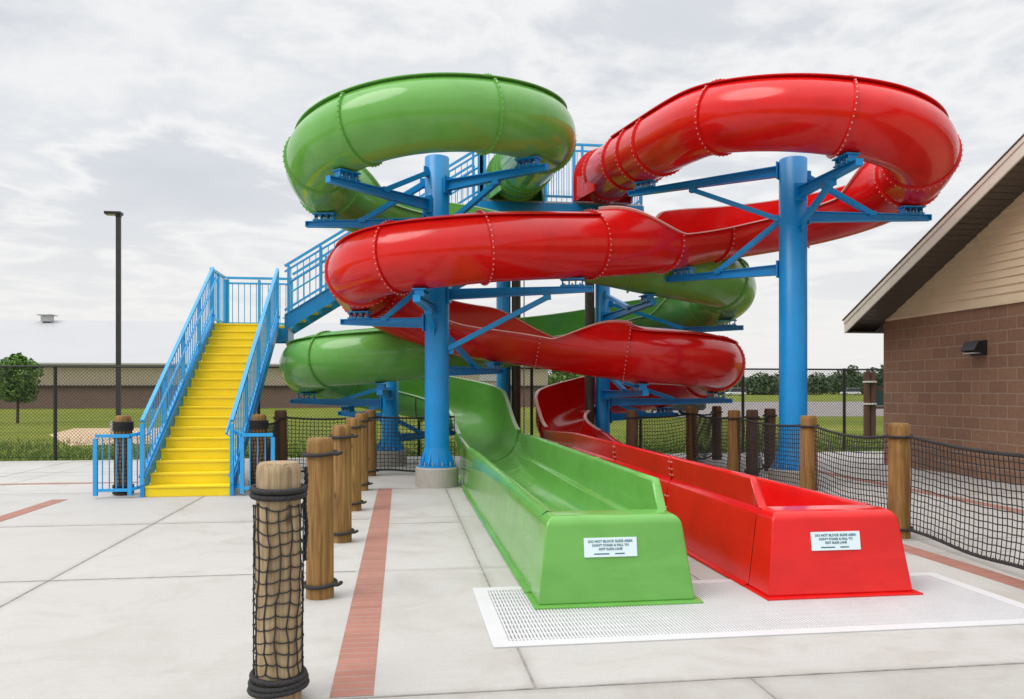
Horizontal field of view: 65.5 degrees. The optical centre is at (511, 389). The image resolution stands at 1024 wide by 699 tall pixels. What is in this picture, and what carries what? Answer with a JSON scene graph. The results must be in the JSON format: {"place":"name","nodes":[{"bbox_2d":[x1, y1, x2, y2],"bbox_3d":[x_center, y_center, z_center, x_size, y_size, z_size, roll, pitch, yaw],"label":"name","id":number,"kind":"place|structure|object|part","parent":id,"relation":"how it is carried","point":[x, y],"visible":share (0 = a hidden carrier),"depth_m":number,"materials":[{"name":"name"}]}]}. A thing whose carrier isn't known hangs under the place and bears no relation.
{"place":"outdoors","nodes":[
{"label":"outdoors","id":0,"kind":"place"},
{"bbox_2d":[0,437,69,452],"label":"ditch grass","id":1,"kind":"structure","parent":0,"point":[8,444],"depth_m":21.41,"materials":[{"name":"green plant"}]},
{"bbox_2d":[0,313,547,408],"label":"warehouse","id":2,"kind":"structure","parent":0,"point":[47,339],"depth_m":69.07,"materials":[{"name":"beige metal"}]},
{"bbox_2d":[479,374,495,380],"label":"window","id":3,"kind":"structure","parent":2,"relation":"in","point":[488,376],"depth_m":70.34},
{"bbox_2d":[0,392,883,460],"bbox_3d":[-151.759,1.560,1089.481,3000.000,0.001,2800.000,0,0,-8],"label":"ground","id":4,"kind":"structure","parent":0,"point":[832,421],"depth_m":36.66,"materials":[{"name":"green plant"}]},
{"bbox_2d":[0,352,44,422],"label":"young tree","id":5,"kind":"object","parent":4,"relation":"on","point":[16,359],"visible":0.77,"depth_m":36.54,"materials":[{"name":"green plant"}]},
{"bbox_2d":[49,428,158,445],"bbox_3d":[-13.208,1.550,27.250,7.389,0.009,10.678,0,0,-8],"label":"sand patch","id":6,"kind":"object","parent":4,"relation":"on","point":[77,433],"visible":0.35,"depth_m":26.92,"materials":[{"name":"beige sand"}]},
{"bbox_2d":[104,211,123,438],"bbox_3d":[-12.427,-1.988,24.990,0.630,7.175,0.480,0,0,-8],"label":"lamp post","id":7,"kind":"object","parent":4,"relation":"on","point":[118,215],"visible":0.69,"depth_m":24.94,"materials":[{"name":"metal"}]},
{"bbox_2d":[0,365,883,460],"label":"chain link fence","id":8,"kind":"object","parent":4,"relation":"on","point":[55,414],"visible":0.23,"depth_m":17.53,"materials":[{"name":"black metal"}]},
{"bbox_2d":[0,451,1023,698],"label":"pool deck","id":9,"kind":"structure","parent":4,"relation":"on","point":[180,627],"depth_m":5.51,"materials":[{"name":"concrete"}]},
{"bbox_2d":[0,499,67,521],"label":"paver strip","id":10,"kind":"object","parent":9,"relation":"on","point":[26,510],"visible":1,"depth_m":9.94,"materials":[{"name":"brick"}]},
{"bbox_2d":[0,482,136,484],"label":"paver strip","id":11,"kind":"object","parent":9,"relation":"on","point":[55,483],"visible":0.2,"depth_m":12.69,"materials":[{"name":"brick"}]},
{"bbox_2d":[112,415,133,495],"bbox_3d":[-5.552,0.945,11.373,0.294,1.150,0.284,0,0,-8],"label":"timber post","id":12,"kind":"object","parent":9,"relation":"on","point":[122,424],"visible":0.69,"depth_m":11.27,"materials":[{"name":"brown wood"}]},
{"bbox_2d":[248,414,268,484],"bbox_3d":[-3.774,0.945,11.873,0.294,1.150,0.284,0,0,-8],"label":"timber post","id":13,"kind":"object","parent":9,"relation":"on","point":[258,423],"visible":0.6,"depth_m":11.78,"materials":[{"name":"brown wood"}]},
{"bbox_2d":[247,460,309,698],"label":"timber post","id":14,"kind":"object","parent":9,"relation":"on","point":[278,491],"visible":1,"depth_m":3.75,"materials":[{"name":"brown wood"}]},
{"bbox_2d":[273,410,288,460],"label":"timber post","id":15,"kind":"object","parent":9,"relation":"on","point":[284,417],"visible":0.54,"depth_m":13.50,"materials":[{"name":"brown wood"}]},
{"bbox_2d":[267,417,279,460],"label":"rope net","id":16,"kind":"object","parent":15,"relation":"attached to","point":[271,426],"visible":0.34,"depth_m":13.10,"materials":[{"name":"black fabric"}]},
{"bbox_2d":[287,417,354,471],"bbox_3d":[-3.205,0.957,13.733,1.300,0.988,0.066,0,0,-11],"label":"rope net","id":17,"kind":"object","parent":15,"relation":"attached to","point":[310,426],"visible":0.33,"depth_m":13.67,"materials":[{"name":"black fabric"}]},
{"bbox_2d":[302,437,342,600],"bbox_3d":[-1.386,0.935,5.761,0.255,1.170,0.260,0,0,-45],"label":"timber post","id":18,"kind":"object","parent":9,"relation":"on","point":[321,582],"visible":0.98,"depth_m":5.68,"materials":[{"name":"brown wood"}]},
{"bbox_2d":[329,425,358,542],"bbox_3d":[-1.679,0.935,7.861,0.255,1.170,0.260,0,0,-45],"label":"timber post","id":19,"kind":"object","parent":9,"relation":"on","point":[341,436],"visible":0.85,"depth_m":7.78,"materials":[{"name":"brown wood"}]},
{"bbox_2d":[346,418,366,510],"bbox_3d":[-1.968,0.935,9.901,0.255,1.170,0.260,0,0,-45],"label":"timber post","id":20,"kind":"object","parent":9,"relation":"on","point":[356,427],"visible":0.52,"depth_m":9.82,"materials":[{"name":"brown wood"}]},
{"bbox_2d":[329,488,391,697],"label":"paver strip","id":21,"kind":"object","parent":9,"relation":"on","point":[354,675],"visible":1,"depth_m":5.23,"materials":[{"name":"brick"}]},
{"bbox_2d":[355,413,372,490],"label":"timber post","id":22,"kind":"object","parent":9,"relation":"on","point":[365,420],"visible":0.52,"depth_m":11.79,"materials":[{"name":"brown wood"}]},
{"bbox_2d":[93,143,643,497],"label":"slide tower","id":23,"kind":"structure","parent":9,"relation":"on","point":[213,408],"depth_m":13.20,"materials":[{"name":"metal"}]},
{"bbox_2d":[364,410,379,475],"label":"timber post","id":24,"kind":"object","parent":9,"relation":"on","point":[372,470],"visible":0.66,"depth_m":13.79,"materials":[{"name":"brown wood"}]},
{"bbox_2d":[376,416,454,471],"bbox_3d":[-1.687,0.956,13.995,1.378,0.989,0.066,0,0,-9],"label":"rope net","id":25,"kind":"object","parent":24,"relation":"attached to","point":[399,447],"visible":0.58,"depth_m":13.96,"materials":[{"name":"black fabric"}]},
{"bbox_2d":[290,381,455,466],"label":"support column","id":26,"kind":"structure","parent":9,"relation":"on","point":[387,401],"depth_m":15.66,"materials":[{"name":"metal"}]},
{"bbox_2d":[305,154,592,487],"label":"support column","id":27,"kind":"structure","parent":9,"relation":"on","point":[436,467],"depth_m":12.24,"materials":[{"name":"metal"}]},
{"bbox_2d":[496,281,510,404],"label":"support column","id":28,"kind":"structure","parent":9,"relation":"on","point":[503,381],"depth_m":17.07,"materials":[{"name":"metal"}]},
{"bbox_2d":[0,461,1023,698],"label":"deck joints","id":29,"kind":"object","parent":9,"relation":"on","point":[535,686],"visible":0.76,"depth_m":4.28,"materials":[{"name":"grey concrete"}]},
{"bbox_2d":[279,72,755,609],"bbox_3d":[-1.002,-1.652,12.585,8.964,6.296,12.857,0,0,19],"label":"green water slide","id":30,"kind":"object","parent":9,"relation":"on","point":[567,528],"visible":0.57,"depth_m":10.65,"materials":[{"name":"green plastic"}]},
{"bbox_2d":[512,280,524,432],"bbox_3d":[0.111,-0.950,17.234,0.263,4.900,0.214,0,0,-34],"label":"water pipe","id":31,"kind":"object","parent":9,"relation":"on","point":[516,379],"depth_m":17.14,"materials":[{"name":"brown metal"}]},
{"bbox_2d":[585,282,593,424],"bbox_3d":[1.641,-0.950,16.634,0.263,4.900,0.214,0,0,-34],"label":"water pipe","id":32,"kind":"object","parent":9,"relation":"on","point":[589,380],"depth_m":16.54,"materials":[{"name":"brown metal"}]},
{"bbox_2d":[624,410,639,446],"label":"timber post","id":33,"kind":"object","parent":9,"relation":"on","point":[631,416],"visible":0.5,"depth_m":13.83,"materials":[{"name":"brown wood"}]},
{"bbox_2d":[638,412,689,459],"bbox_3d":[2.831,0.951,14.886,0.066,0.999,2.214,0,0,37],"label":"rope net","id":34,"kind":"object","parent":33,"relation":"attached to","point":[660,431],"visible":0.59,"depth_m":15.01,"materials":[{"name":"black fabric"}]},
{"bbox_2d":[595,284,743,433],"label":"support column","id":35,"kind":"structure","parent":9,"relation":"on","point":[606,398],"depth_m":16.25,"materials":[{"name":"metal"}]},
{"bbox_2d":[686,406,697,460],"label":"timber post","id":36,"kind":"object","parent":9,"relation":"on","point":[691,409],"visible":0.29,"depth_m":15.76,"materials":[{"name":"brown wood"}]},
{"bbox_2d":[697,411,715,459],"bbox_3d":[3.974,0.952,16.458,0.066,0.997,1.269,0,0,34],"label":"rope net","id":37,"kind":"object","parent":36,"relation":"attached to","point":[708,429],"visible":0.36,"depth_m":16.56,"materials":[{"name":"black fabric"}]},
{"bbox_2d":[692,413,727,468],"bbox_3d":[3.621,0.952,14.564,0.066,0.998,2.360,0,0,-3],"label":"rope net","id":38,"kind":"object","parent":36,"relation":"attached to","point":[705,438],"visible":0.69,"depth_m":14.57,"materials":[{"name":"black fabric"}]},
{"bbox_2d":[364,664,1023,698],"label":"front slab","id":39,"kind":"structure","parent":9,"relation":"attached to","point":[992,682],"depth_m":4.00,"materials":[{"name":"concrete"}]},
{"bbox_2d":[710,406,722,459],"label":"timber post","id":40,"kind":"object","parent":9,"relation":"on","point":[718,411],"visible":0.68,"depth_m":16.98,"materials":[{"name":"brown wood"}]},
{"bbox_2d":[726,410,741,471],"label":"timber post","id":41,"kind":"object","parent":9,"relation":"on","point":[733,462],"visible":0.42,"depth_m":13.14,"materials":[{"name":"brown wood"}]},
{"bbox_2d":[738,417,799,484],"bbox_3d":[3.816,0.951,11.825,0.066,0.999,2.636,0,0,-4],"label":"rope net","id":42,"kind":"object","parent":41,"relation":"attached to","point":[744,459],"visible":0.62,"depth_m":11.82,"materials":[{"name":"black fabric"}]},
{"bbox_2d":[472,572,1023,648],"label":"drain grating","id":43,"kind":"object","parent":9,"relation":"on","point":[513,618],"visible":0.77,"depth_m":5.26,"materials":[{"name":"white plastic"}]},
{"bbox_2d":[744,410,759,475],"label":"timber post","id":44,"kind":"object","parent":9,"relation":"on","point":[751,415],"visible":0.59,"depth_m":13.77,"materials":[{"name":"brown wood"}]},
{"bbox_2d":[758,415,768,469],"bbox_3d":[4.472,0.957,14.301,0.066,0.987,0.858,0,0,34],"label":"rope net","id":45,"kind":"object","parent":44,"relation":"attached to","point":[763,419],"visible":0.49,"depth_m":14.43,"materials":[{"name":"black fabric"}]},
{"bbox_2d":[762,408,776,470],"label":"timber post","id":46,"kind":"object","parent":9,"relation":"on","point":[771,413],"visible":0.46,"depth_m":14.65,"materials":[{"name":"brown wood"}]},
{"bbox_2d":[628,152,931,486],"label":"support column","id":47,"kind":"structure","parent":9,"relation":"on","point":[795,217],"depth_m":11.97,"materials":[{"name":"metal"}]},
{"bbox_2d":[324,73,962,600],"bbox_3d":[2.497,-1.652,12.005,8.631,6.296,10.618,0,0,-36],"label":"red water slide","id":48,"kind":"object","parent":47,"relation":"on","point":[906,143],"visible":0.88,"depth_m":11.16,"materials":[{"name":"red plastic"}]},
{"bbox_2d":[798,415,818,490],"bbox_3d":[3.865,0.930,10.382,0.269,1.180,0.267,0,0,-8],"label":"timber post","id":49,"kind":"object","parent":9,"relation":"on","point":[806,425],"visible":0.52,"depth_m":10.29,"materials":[{"name":"brown wood"}]},
{"bbox_2d":[814,425,887,508],"bbox_3d":[3.940,0.951,9.268,0.066,0.998,2.082,0,0,-2],"label":"rope net","id":50,"kind":"object","parent":49,"relation":"attached to","point":[861,437],"visible":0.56,"depth_m":9.23,"materials":[{"name":"black fabric"}]},
{"bbox_2d":[884,423,913,538],"bbox_3d":[3.932,0.930,8.090,0.269,1.180,0.267,0,0,-8],"label":"timber post","id":51,"kind":"object","parent":9,"relation":"on","point":[899,469],"visible":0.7,"depth_m":8.00,"materials":[{"name":"brown wood"}]},
{"bbox_2d":[908,435,1023,569],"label":"rope net","id":52,"kind":"object","parent":51,"relation":"attached to","point":[959,548],"visible":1,"depth_m":7.01,"materials":[{"name":"black fabric"}]},
{"bbox_2d":[818,471,1023,513],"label":"paver strip","id":53,"kind":"object","parent":9,"relation":"on","point":[976,502],"visible":0.44,"depth_m":11.04,"materials":[{"name":"brick"}]},
{"bbox_2d":[903,544,1023,589],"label":"paver strip","id":54,"kind":"object","parent":9,"relation":"on","point":[993,575],"depth_m":6.70,"materials":[{"name":"brick"}]},
{"bbox_2d":[549,371,582,384],"bbox_3d":[2.313,0.203,35.185,2.520,2.800,2.306,0,0,45],"label":"shrub","id":55,"kind":"object","parent":4,"relation":"on","point":[557,376],"visible":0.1,"depth_m":34.94,"materials":[{"name":"green plant"}]},
{"bbox_2d":[548,364,883,394],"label":"wood","id":56,"kind":"object","parent":4,"relation":"on","point":[770,386],"visible":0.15,"depth_m":234.86,"materials":[{"name":"green plant"}]},
{"bbox_2d":[725,388,745,395],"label":"parked van","id":57,"kind":"object","parent":4,"relation":"on","point":[731,390],"visible":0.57,"depth_m":198.85,"materials":[{"name":"white paint"}]},
{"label":"window","id":58,"kind":"part","parent":57,"relation":"part of","materials":[{"name":"grey glass"}]},
{"bbox_2d":[762,401,861,401],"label":"curb grass strip","id":59,"kind":"object","parent":4,"relation":"on","point":[820,401],"depth_m":103.47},
{"bbox_2d":[840,388,861,394],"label":"parked van","id":60,"kind":"object","parent":4,"relation":"on","point":[858,391],"visible":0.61,"depth_m":214.00,"materials":[{"name":"white paint"}]},
{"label":"window","id":61,"kind":"part","parent":60,"relation":"part of","materials":[{"name":"grey glass"}]},
{"bbox_2d":[862,372,883,435],"bbox_3d":[12.161,0.505,25.130,2.300,2.110,0.420,0,0,-8],"label":"notice board","id":62,"kind":"object","parent":4,"relation":"on","point":[872,381],"visible":0.41,"depth_m":24.93,"materials":[{"name":"brown wood"}]},
{"bbox_2d":[842,134,1023,483],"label":"pool house","id":63,"kind":"structure","parent":4,"relation":"on","point":[940,305],"depth_m":13.72,"materials":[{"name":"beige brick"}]},
{"bbox_2d":[0,0,1023,377],"label":"sky","id":64,"kind":"structure","parent":0,"point":[176,117],"materials":[{"name":"white"}]},
{"bbox_2d":[653,402,883,416],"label":"parking lot","id":65,"kind":"structure","parent":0,"point":[812,409],"depth_m":65.34,"materials":[{"name":"grey asphalt"}]},
{"bbox_2d":[644,404,705,413],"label":"parked car","id":66,"kind":"object","parent":65,"relation":"on","point":[680,410],"visible":0.17,"depth_m":47.48,"materials":[{"name":"paint"}]}
]}

